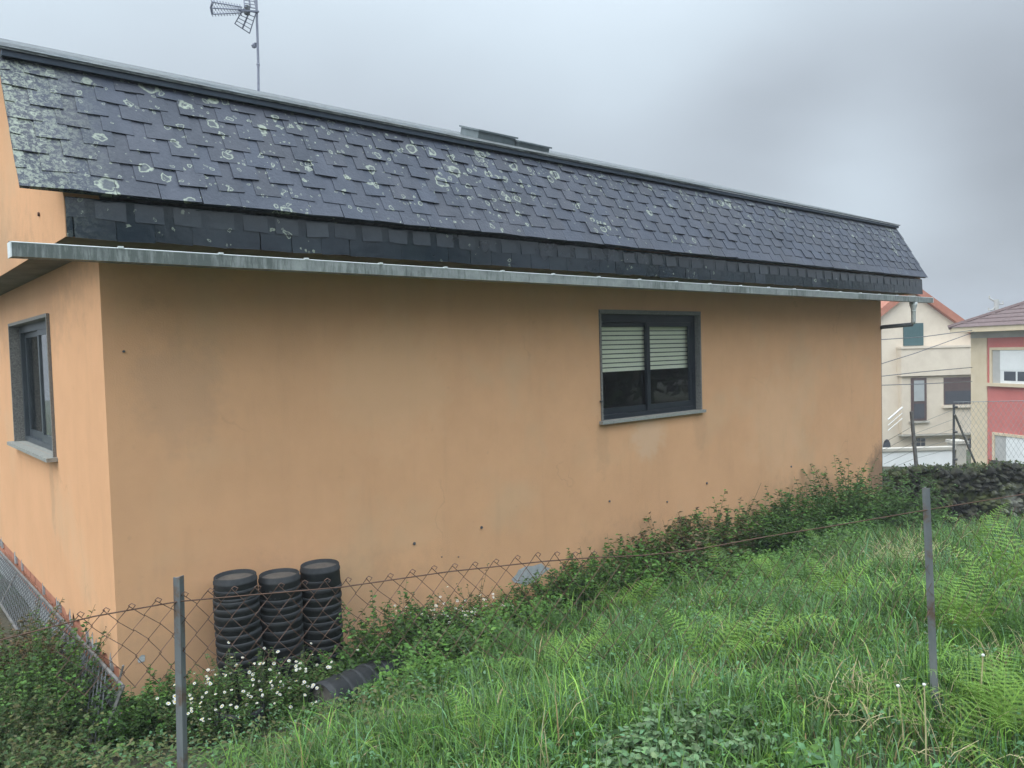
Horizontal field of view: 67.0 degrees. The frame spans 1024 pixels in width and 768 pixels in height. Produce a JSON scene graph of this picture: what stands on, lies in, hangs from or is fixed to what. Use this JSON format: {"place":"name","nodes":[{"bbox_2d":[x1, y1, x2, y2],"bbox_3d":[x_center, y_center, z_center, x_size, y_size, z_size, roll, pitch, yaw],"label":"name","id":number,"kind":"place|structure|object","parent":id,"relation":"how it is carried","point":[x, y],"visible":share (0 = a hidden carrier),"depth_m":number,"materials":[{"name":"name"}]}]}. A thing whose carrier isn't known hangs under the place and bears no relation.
{"place":"outdoors","nodes":[
{"label":"outdoors","id":0,"kind":"place"},
{"bbox_2d":[0,450,1023,767],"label":"ground","id":1,"kind":"structure","parent":0,"point":[4,620],"depth_m":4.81,"materials":[{"name":"green plant"}]},
{"bbox_2d":[0,598,69,697],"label":"bramble bush","id":2,"kind":"object","parent":1,"relation":"on","point":[28,639],"visible":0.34,"depth_m":6.21,"materials":[{"name":"green plant"}]},
{"bbox_2d":[0,681,105,767],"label":"bramble bush","id":3,"kind":"object","parent":1,"relation":"on","point":[41,729],"visible":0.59,"depth_m":4.85,"materials":[{"name":"green plant"}]},
{"bbox_2d":[0,595,113,749],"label":"bramble bush","id":4,"kind":"object","parent":1,"relation":"on","point":[43,677],"visible":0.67,"depth_m":5.47,"materials":[{"name":"green plant"}]},
{"bbox_2d":[0,729,113,767],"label":"bramble bush","id":5,"kind":"object","parent":1,"relation":"on","point":[42,760],"visible":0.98,"depth_m":4.12,"materials":[{"name":"green plant"}]},
{"bbox_2d":[0,550,124,754],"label":"panel","id":6,"kind":"object","parent":1,"relation":"on","point":[45,602],"visible":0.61,"depth_m":7.13,"materials":[{"name":"grey metal"}]},
{"bbox_2d":[90,663,229,754],"bbox_3d":[-2.376,2.151,5.255,0.922,0.471,0.791,-4,3,-41],"label":"bramble bush","id":7,"kind":"object","parent":1,"relation":"on","point":[140,710],"visible":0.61,"depth_m":5.09,"materials":[{"name":"green plant"}]},
{"bbox_2d":[145,641,332,748],"bbox_3d":[-1.802,2.061,5.273,0.859,0.550,1.165,0,3,29],"label":"daisy plant","id":8,"kind":"object","parent":1,"relation":"on","point":[206,723],"visible":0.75,"depth_m":5.18,"materials":[{"name":"green plant"}]},
{"bbox_2d":[214,693,264,739],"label":"plant","id":9,"kind":"object","parent":1,"relation":"on","point":[239,699],"visible":0.32,"depth_m":5.12,"materials":[{"name":"green plant"}]},
{"bbox_2d":[53,674,486,767],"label":"ground ivy","id":10,"kind":"object","parent":1,"relation":"on","point":[119,749],"visible":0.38,"depth_m":4.60,"materials":[{"name":"green plant"}]},
{"bbox_2d":[258,644,367,716],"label":"daisy plant","id":11,"kind":"object","parent":1,"relation":"on","point":[317,679],"visible":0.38,"depth_m":5.40,"materials":[{"name":"green plant"}]},
{"bbox_2d":[368,660,394,679],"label":"plant pot","id":12,"kind":"object","parent":1,"relation":"on","point":[383,663],"visible":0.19,"depth_m":5.64,"materials":[{"name":"black plastic"}]},
{"bbox_2d":[355,663,381,685],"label":"plant pot","id":13,"kind":"object","parent":12,"relation":"on","point":[366,669],"visible":0.22,"depth_m":5.54,"materials":[{"name":"black plastic"}]},
{"bbox_2d":[342,668,368,702],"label":"plant pot","id":14,"kind":"object","parent":13,"relation":"on","point":[355,675],"visible":0.27,"depth_m":5.44,"materials":[{"name":"black plastic"}]},
{"bbox_2d":[307,673,357,711],"bbox_3d":[-1.244,2.190,5.349,0.324,0.324,0.200,0,0,36],"label":"plant pot","id":15,"kind":"object","parent":14,"relation":"on","point":[345,682],"visible":0.45,"depth_m":5.31,"materials":[{"name":"black plastic"}]},
{"bbox_2d":[317,581,477,682],"bbox_3d":[-0.888,1.936,6.051,1.275,0.681,1.087,-2,2,-18],"label":"wild bush","id":16,"kind":"object","parent":1,"relation":"on","point":[371,640],"visible":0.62,"depth_m":5.95,"materials":[{"name":"green plant"}]},
{"bbox_2d":[0,38,933,720],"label":"orange house","id":17,"kind":"structure","parent":1,"relation":"on","point":[254,330],"depth_m":6.73,"materials":[{"name":"paint"}]},
{"bbox_2d":[7,313,57,462],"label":"window","id":18,"kind":"structure","parent":17,"relation":"in","point":[29,338],"depth_m":7.91,"materials":[{"name":"metal"}]},
{"bbox_2d":[210,0,259,99],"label":"tv antenna","id":19,"kind":"object","parent":17,"relation":"attached to","point":[245,10],"visible":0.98,"depth_m":9.60,"materials":[{"name":"metal"}]},
{"bbox_2d":[598,309,705,424],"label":"window","id":20,"kind":"structure","parent":17,"relation":"in","point":[651,361],"depth_m":9.43,"materials":[{"name":"glass"}]},
{"bbox_2d":[429,585,512,637],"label":"daisy plant","id":21,"kind":"object","parent":1,"relation":"on","point":[473,605],"visible":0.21,"depth_m":6.99,"materials":[{"name":"green plant"}]},
{"bbox_2d":[446,688,523,748],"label":"fern","id":22,"kind":"object","parent":1,"relation":"on","point":[479,720],"visible":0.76,"depth_m":3.27,"materials":[{"name":"green plant"}]},
{"bbox_2d":[0,487,1023,767],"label":"chain link fence","id":23,"kind":"object","parent":1,"relation":"on","point":[180,621],"visible":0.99,"depth_m":2.48,"materials":[{"name":"metal"}]},
{"bbox_2d":[492,634,601,671],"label":"fern","id":24,"kind":"object","parent":1,"relation":"on","point":[588,660],"visible":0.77,"depth_m":4.62,"materials":[{"name":"green plant"}]},
{"bbox_2d":[504,546,641,629],"bbox_3d":[0.555,1.946,7.473,1.058,0.652,1.456,0,3,30],"label":"wild bush","id":25,"kind":"object","parent":1,"relation":"on","point":[572,587],"visible":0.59,"depth_m":7.39,"materials":[{"name":"green plant"}]},
{"bbox_2d":[555,534,686,602],"bbox_3d":[1.188,1.952,8.115,1.782,0.689,1.090,-4,3,-41],"label":"wild bush","id":26,"kind":"object","parent":1,"relation":"on","point":[638,566],"visible":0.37,"depth_m":8.04,"materials":[{"name":"green plant"}]},
{"bbox_2d":[599,610,674,660],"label":"fern","id":27,"kind":"object","parent":1,"relation":"on","point":[636,631],"visible":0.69,"depth_m":4.65,"materials":[{"name":"green plant"}]},
{"bbox_2d":[591,721,684,767],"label":"leafy plant","id":28,"kind":"object","parent":1,"relation":"on","point":[630,741],"visible":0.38,"depth_m":2.92,"materials":[{"name":"green plant"}]},
{"bbox_2d":[305,510,1017,704],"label":"undergrowth","id":29,"kind":"object","parent":1,"relation":"on","point":[478,629],"visible":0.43,"depth_m":6.76,"materials":[{"name":"green plant"}]},
{"bbox_2d":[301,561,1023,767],"bbox_3d":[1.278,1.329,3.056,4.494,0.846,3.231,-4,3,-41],"label":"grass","id":30,"kind":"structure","parent":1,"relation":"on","point":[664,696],"depth_m":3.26,"materials":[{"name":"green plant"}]},
{"bbox_2d":[609,512,727,585],"bbox_3d":[1.747,1.860,8.680,1.526,0.794,1.163,-6,5,-64],"label":"wild bush","id":31,"kind":"object","parent":1,"relation":"on","point":[659,544],"visible":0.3,"depth_m":8.54,"materials":[{"name":"green plant"}]},
{"bbox_2d":[645,602,739,644],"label":"fern","id":32,"kind":"object","parent":1,"relation":"on","point":[678,622],"visible":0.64,"depth_m":4.83,"materials":[{"name":"green plant"}]},
{"bbox_2d":[611,689,778,767],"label":"grey herb","id":33,"kind":"object","parent":1,"relation":"on","point":[650,752],"visible":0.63,"depth_m":2.91,"materials":[{"name":"green plant"}]},
{"bbox_2d":[660,489,772,572],"bbox_3d":[2.360,1.751,9.350,1.669,0.914,1.136,-4,3,-41],"label":"wild bush","id":34,"kind":"object","parent":1,"relation":"on","point":[730,536],"visible":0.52,"depth_m":9.21,"materials":[{"name":"green plant"}]},
{"bbox_2d":[660,607,783,668],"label":"fern","id":35,"kind":"object","parent":1,"relation":"on","point":[728,649],"visible":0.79,"depth_m":4.10,"materials":[{"name":"green plant"}]},
{"bbox_2d":[697,557,810,619],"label":"fern","id":36,"kind":"object","parent":1,"relation":"on","point":[745,603],"visible":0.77,"depth_m":5.06,"materials":[{"name":"green plant"}]},
{"bbox_2d":[721,497,810,559],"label":"wild bush","id":37,"kind":"object","parent":1,"relation":"on","point":[792,527],"visible":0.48,"depth_m":9.72,"materials":[{"name":"green plant"}]},
{"bbox_2d":[698,604,837,652],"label":"fern","id":38,"kind":"object","parent":1,"relation":"on","point":[757,628],"visible":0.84,"depth_m":4.16,"materials":[{"name":"green plant"}]},
{"bbox_2d":[733,564,838,614],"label":"fern","id":39,"kind":"object","parent":1,"relation":"on","point":[786,599],"visible":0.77,"depth_m":4.90,"materials":[{"name":"green plant"}]},
{"bbox_2d":[743,486,839,544],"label":"wild bush","id":40,"kind":"object","parent":1,"relation":"on","point":[788,512],"visible":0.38,"depth_m":10.35,"materials":[{"name":"green plant"}]},
{"bbox_2d":[781,735,830,767],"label":"broadleaf plant","id":41,"kind":"object","parent":1,"relation":"on","point":[792,749],"visible":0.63,"depth_m":2.80,"materials":[{"name":"green plant"}]},
{"bbox_2d":[773,556,871,598],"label":"fern","id":42,"kind":"object","parent":1,"relation":"on","point":[834,583],"visible":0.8,"depth_m":5.08,"materials":[{"name":"green plant"}]},
{"bbox_2d":[785,455,893,535],"bbox_3d":[4.788,1.627,11.352,1.906,1.209,1.440,-4,3,-41],"label":"wild bush","id":43,"kind":"object","parent":1,"relation":"on","point":[851,501],"visible":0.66,"depth_m":11.06,"materials":[{"name":"green plant"}]},
{"bbox_2d":[791,659,926,719],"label":"straw tuft","id":44,"kind":"object","parent":1,"relation":"on","point":[853,692],"visible":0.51,"depth_m":3.09,"materials":[{"name":"green plant"}]},
{"bbox_2d":[834,473,914,530],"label":"wild bush","id":45,"kind":"object","parent":1,"relation":"on","point":[887,512],"visible":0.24,"depth_m":11.71,"materials":[{"name":"green plant"}]},
{"bbox_2d":[832,560,954,613],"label":"fern","id":46,"kind":"object","parent":1,"relation":"on","point":[899,586],"visible":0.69,"depth_m":4.47,"materials":[{"name":"green plant"}]},
{"bbox_2d":[872,467,957,531],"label":"wild bush","id":47,"kind":"object","parent":1,"relation":"on","point":[913,507],"visible":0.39,"depth_m":12.44,"materials":[{"name":"green plant"}]},
{"bbox_2d":[839,666,1007,767],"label":"fern","id":48,"kind":"object","parent":1,"relation":"on","point":[952,727],"visible":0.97,"depth_m":2.70,"materials":[{"name":"green plant"}]},
{"bbox_2d":[827,664,1023,767],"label":"straw tuft","id":49,"kind":"object","parent":1,"relation":"on","point":[940,704],"visible":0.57,"depth_m":2.82,"materials":[{"name":"plant"}]},
{"bbox_2d":[869,571,1005,625],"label":"fern","id":50,"kind":"object","parent":1,"relation":"on","point":[956,602],"visible":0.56,"depth_m":4.10,"materials":[{"name":"green plant"}]},
{"bbox_2d":[883,460,1023,526],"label":"dry stone wall","id":51,"kind":"structure","parent":1,"relation":"on","point":[990,482],"depth_m":13.80,"materials":[{"name":"grey stone"}]},
{"bbox_2d":[883,458,1023,525],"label":"wall moss","id":52,"kind":"object","parent":51,"relation":"on","point":[983,465],"depth_m":13.97,"materials":[{"name":"green plant"}]},
{"bbox_2d":[884,400,1023,469],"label":"wire fence","id":53,"kind":"object","parent":51,"relation":"on","point":[915,449],"visible":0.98,"depth_m":13.97,"materials":[{"name":"grey metal"}]},
{"bbox_2d":[889,564,1022,643],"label":"fern","id":54,"kind":"object","parent":1,"relation":"on","point":[972,614],"visible":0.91,"depth_m":3.61,"materials":[{"name":"green plant"}]},
{"bbox_2d":[896,655,1023,740],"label":"fern","id":55,"kind":"object","parent":1,"relation":"on","point":[1006,719],"visible":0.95,"depth_m":2.74,"materials":[{"name":"green plant"}]},
{"bbox_2d":[924,644,1023,716],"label":"fern","id":56,"kind":"object","parent":1,"relation":"on","point":[985,687],"visible":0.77,"depth_m":2.86,"materials":[{"name":"green plant"}]},
{"bbox_2d":[937,641,1023,691],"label":"fern","id":57,"kind":"object","parent":1,"relation":"on","point":[984,660],"visible":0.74,"depth_m":3.00,"materials":[{"name":"green plant"}]},
{"bbox_2d":[944,564,1023,640],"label":"fern","id":58,"kind":"object","parent":1,"relation":"on","point":[1005,617],"visible":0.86,"depth_m":3.64,"materials":[{"name":"green plant"}]},
{"bbox_2d":[948,301,1023,465],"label":"red house","id":59,"kind":"structure","parent":1,"relation":"on","point":[997,353],"depth_m":28.81,"materials":[{"name":"red paint"}]},
{"bbox_2d":[986,347,1023,387],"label":"window","id":60,"kind":"structure","parent":59,"relation":"in","point":[1003,361],"depth_m":28.35,"materials":[{"name":"beige glass"}]},
{"bbox_2d":[959,515,1023,602],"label":"fern","id":61,"kind":"object","parent":1,"relation":"on","point":[1013,564],"visible":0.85,"depth_m":4.62,"materials":[{"name":"green plant"}]},
{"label":"plant pot","id":62,"kind":"object","parent":1,"relation":"on","visible":0},
{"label":"plant pot","id":63,"kind":"object","parent":62,"relation":"on","visible":0},
{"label":"plant pot","id":64,"kind":"object","parent":63,"relation":"on","visible":0},
{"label":"plant pot","id":65,"kind":"object","parent":64,"relation":"on","visible":0},
{"bbox_2d":[221,675,264,691],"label":"plant pot","id":66,"kind":"object","parent":65,"relation":"on","point":[251,684],"visible":0.16,"depth_m":5.56,"materials":[{"name":"black plastic"}]},
{"bbox_2d":[218,649,263,683],"bbox_3d":[-1.987,2.032,5.672,0.324,0.200,0.324,-1,2,9],"label":"plant pot","id":67,"kind":"object","parent":66,"relation":"on","point":[246,676],"visible":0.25,"depth_m":5.55,"materials":[{"name":"black plastic"}]},
{"bbox_2d":[217,643,263,675],"bbox_3d":[-1.989,1.974,5.668,0.324,0.200,0.324,-3,3,-28],"label":"plant pot","id":68,"kind":"object","parent":67,"relation":"on","point":[242,670],"visible":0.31,"depth_m":5.54,"materials":[{"name":"black plastic"}]},
{"bbox_2d":[216,652,262,667],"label":"plant pot","id":69,"kind":"object","parent":68,"relation":"on","point":[244,662],"visible":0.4,"depth_m":5.54,"materials":[{"name":"black plastic"}]},
{"bbox_2d":[216,625,262,658],"bbox_3d":[-1.995,1.849,5.661,0.324,0.200,0.324,-2,2,-16],"label":"plant pot","id":70,"kind":"object","parent":69,"relation":"on","point":[220,653],"visible":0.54,"depth_m":5.54,"materials":[{"name":"black plastic"}]},
{"bbox_2d":[215,633,261,649],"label":"plant pot","id":71,"kind":"object","parent":70,"relation":"on","point":[238,645],"visible":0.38,"depth_m":5.53,"materials":[{"name":"black plastic"}]},
{"bbox_2d":[215,615,261,641],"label":"plant pot","id":72,"kind":"object","parent":71,"relation":"on","point":[232,637],"visible":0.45,"depth_m":5.52,"materials":[{"name":"black plastic"}]},
{"bbox_2d":[214,601,260,632],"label":"plant pot","id":73,"kind":"object","parent":72,"relation":"on","point":[236,627],"visible":0.41,"depth_m":5.52,"materials":[{"name":"black plastic"}]},
{"bbox_2d":[214,592,259,623],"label":"plant pot","id":74,"kind":"object","parent":73,"relation":"on","point":[236,618],"visible":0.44,"depth_m":5.51,"materials":[{"name":"black plastic"}]},
{"bbox_2d":[213,583,259,615],"bbox_3d":[-2.013,1.539,5.643,0.324,0.200,0.324,0,3,36],"label":"plant pot","id":75,"kind":"object","parent":74,"relation":"on","point":[219,611],"visible":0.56,"depth_m":5.51,"materials":[{"name":"black plastic"}]},
{"bbox_2d":[213,569,259,608],"bbox_3d":[-2.014,1.487,5.642,0.324,0.200,0.324,-4,3,-41],"label":"plant pot","id":76,"kind":"object","parent":75,"relation":"on","point":[240,579],"visible":0.88,"depth_m":5.54,"materials":[{"name":"black plastic"}]},
{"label":"plant pot","id":77,"kind":"object","parent":1,"relation":"on","visible":0},
{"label":"plant pot","id":78,"kind":"object","parent":77,"relation":"on","visible":0},
{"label":"plant pot","id":79,"kind":"object","parent":78,"relation":"on","visible":0},
{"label":"plant pot","id":80,"kind":"object","parent":79,"relation":"on","visible":0},
{"bbox_2d":[264,665,305,681],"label":"plant pot","id":81,"kind":"object","parent":80,"relation":"on","point":[289,672],"visible":0.16,"depth_m":5.75,"materials":[{"name":"black plastic"}]},
{"bbox_2d":[264,655,304,671],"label":"plant pot","id":82,"kind":"object","parent":81,"relation":"on","point":[290,667],"visible":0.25,"depth_m":5.75,"materials":[{"name":"black plastic"}]},
{"bbox_2d":[263,639,304,663],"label":"plant pot","id":83,"kind":"object","parent":82,"relation":"on","point":[295,653],"visible":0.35,"depth_m":5.75,"materials":[{"name":"black plastic"}]},
{"bbox_2d":[263,630,303,653],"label":"plant pot","id":84,"kind":"object","parent":83,"relation":"on","point":[282,649],"visible":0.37,"depth_m":5.74,"materials":[{"name":"black plastic"}]},
{"bbox_2d":[262,629,303,646],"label":"plant pot","id":85,"kind":"object","parent":84,"relation":"on","point":[284,641],"visible":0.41,"depth_m":5.74,"materials":[{"name":"black plastic"}]},
{"bbox_2d":[261,620,302,637],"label":"plant pot","id":86,"kind":"object","parent":85,"relation":"on","point":[297,628],"visible":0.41,"depth_m":5.74,"materials":[{"name":"black plastic"}]},
{"bbox_2d":[260,604,302,627],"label":"plant pot","id":87,"kind":"object","parent":86,"relation":"on","point":[282,623],"visible":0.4,"depth_m":5.72,"materials":[{"name":"black plastic"}]},
{"bbox_2d":[260,597,302,620],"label":"plant pot","id":88,"kind":"object","parent":87,"relation":"on","point":[286,615],"visible":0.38,"depth_m":5.73,"materials":[{"name":"black plastic"}]},
{"bbox_2d":[259,582,302,613],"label":"plant pot","id":89,"kind":"object","parent":88,"relation":"on","point":[291,607],"visible":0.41,"depth_m":5.74,"materials":[{"name":"black plastic"}]},
{"bbox_2d":[258,568,301,605],"bbox_3d":[-1.759,1.531,5.860,0.324,0.200,0.324,-3,2,-24],"label":"plant pot","id":90,"kind":"object","parent":89,"relation":"on","point":[272,579],"visible":0.91,"depth_m":5.75,"materials":[{"name":"black plastic"}]},
{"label":"plant pot","id":91,"kind":"object","parent":1,"relation":"on","visible":0},
{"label":"plant pot","id":92,"kind":"object","parent":91,"relation":"on","visible":0},
{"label":"plant pot","id":93,"kind":"object","parent":92,"relation":"on","visible":0},
{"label":"plant pot","id":94,"kind":"object","parent":93,"relation":"on","visible":0},
{"bbox_2d":[305,658,343,668],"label":"plant pot","id":95,"kind":"object","parent":94,"relation":"on","point":[309,663],"visible":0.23,"depth_m":5.96,"materials":[{"name":"black plastic"}]},
{"bbox_2d":[305,646,343,661],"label":"plant pot","id":96,"kind":"object","parent":95,"relation":"on","point":[334,655],"visible":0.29,"depth_m":5.97,"materials":[{"name":"black plastic"}]},
{"bbox_2d":[304,639,343,652],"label":"plant pot","id":97,"kind":"object","parent":96,"relation":"on","point":[327,647],"visible":0.3,"depth_m":5.96,"materials":[{"name":"black plastic"}]},
{"bbox_2d":[303,629,342,645],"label":"plant pot","id":98,"kind":"object","parent":97,"relation":"on","point":[334,637],"visible":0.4,"depth_m":5.96,"materials":[{"name":"black plastic"}]},
{"bbox_2d":[303,607,342,635],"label":"plant pot","id":99,"kind":"object","parent":98,"relation":"on","point":[324,631],"visible":0.36,"depth_m":5.96,"materials":[{"name":"black plastic"}]},
{"bbox_2d":[302,605,341,628],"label":"plant pot","id":100,"kind":"object","parent":99,"relation":"on","point":[322,624],"visible":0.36,"depth_m":5.95,"materials":[{"name":"black plastic"}]},
{"bbox_2d":[302,603,341,621],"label":"plant pot","id":101,"kind":"object","parent":100,"relation":"on","point":[312,617],"visible":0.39,"depth_m":5.94,"materials":[{"name":"black plastic"}]},
{"bbox_2d":[302,598,341,612],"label":"plant pot","id":102,"kind":"object","parent":101,"relation":"on","point":[330,606],"visible":0.34,"depth_m":5.94,"materials":[{"name":"black plastic"}]},
{"bbox_2d":[300,579,341,603],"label":"plant pot","id":103,"kind":"object","parent":102,"relation":"on","point":[323,598],"visible":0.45,"depth_m":5.94,"materials":[{"name":"black plastic"}]},
{"bbox_2d":[300,559,341,594],"bbox_3d":[-1.505,1.509,6.077,0.324,0.200,0.324,-2,2,1],"label":"plant pot","id":104,"kind":"object","parent":103,"relation":"on","point":[318,570],"visible":0.85,"depth_m":5.96,"materials":[{"name":"black plastic"}]},
{"bbox_2d":[0,0,1023,319],"label":"sky","id":105,"kind":"structure","parent":0,"point":[909,114],"materials":[{"name":"grey"}]},
{"bbox_2d":[882,446,955,466],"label":"yard wall","id":106,"kind":"structure","parent":0,"point":[943,457],"depth_m":25.01,"materials":[{"name":"white paint"}]},
{"bbox_2d":[881,290,970,449],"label":"cream house","id":107,"kind":"structure","parent":0,"point":[922,401],"depth_m":37.77,"materials":[{"name":"paint"}]},
{"bbox_2d":[911,378,926,420],"bbox_3d":[19.814,0.739,37.693,0.741,2.080,0.075,-2,2,0],"label":"door","id":108,"kind":"structure","parent":107,"relation":"in","point":[918,392],"depth_m":37.66,"materials":[{"name":"grey glass"}]},
{"bbox_2d":[942,377,970,407],"bbox_3d":[21.800,0.409,37.657,1.666,1.480,0.120,-2,2,0],"label":"window","id":109,"kind":"structure","parent":107,"relation":"in","point":[954,393],"depth_m":37.68,"materials":[{"name":"grey glass"}]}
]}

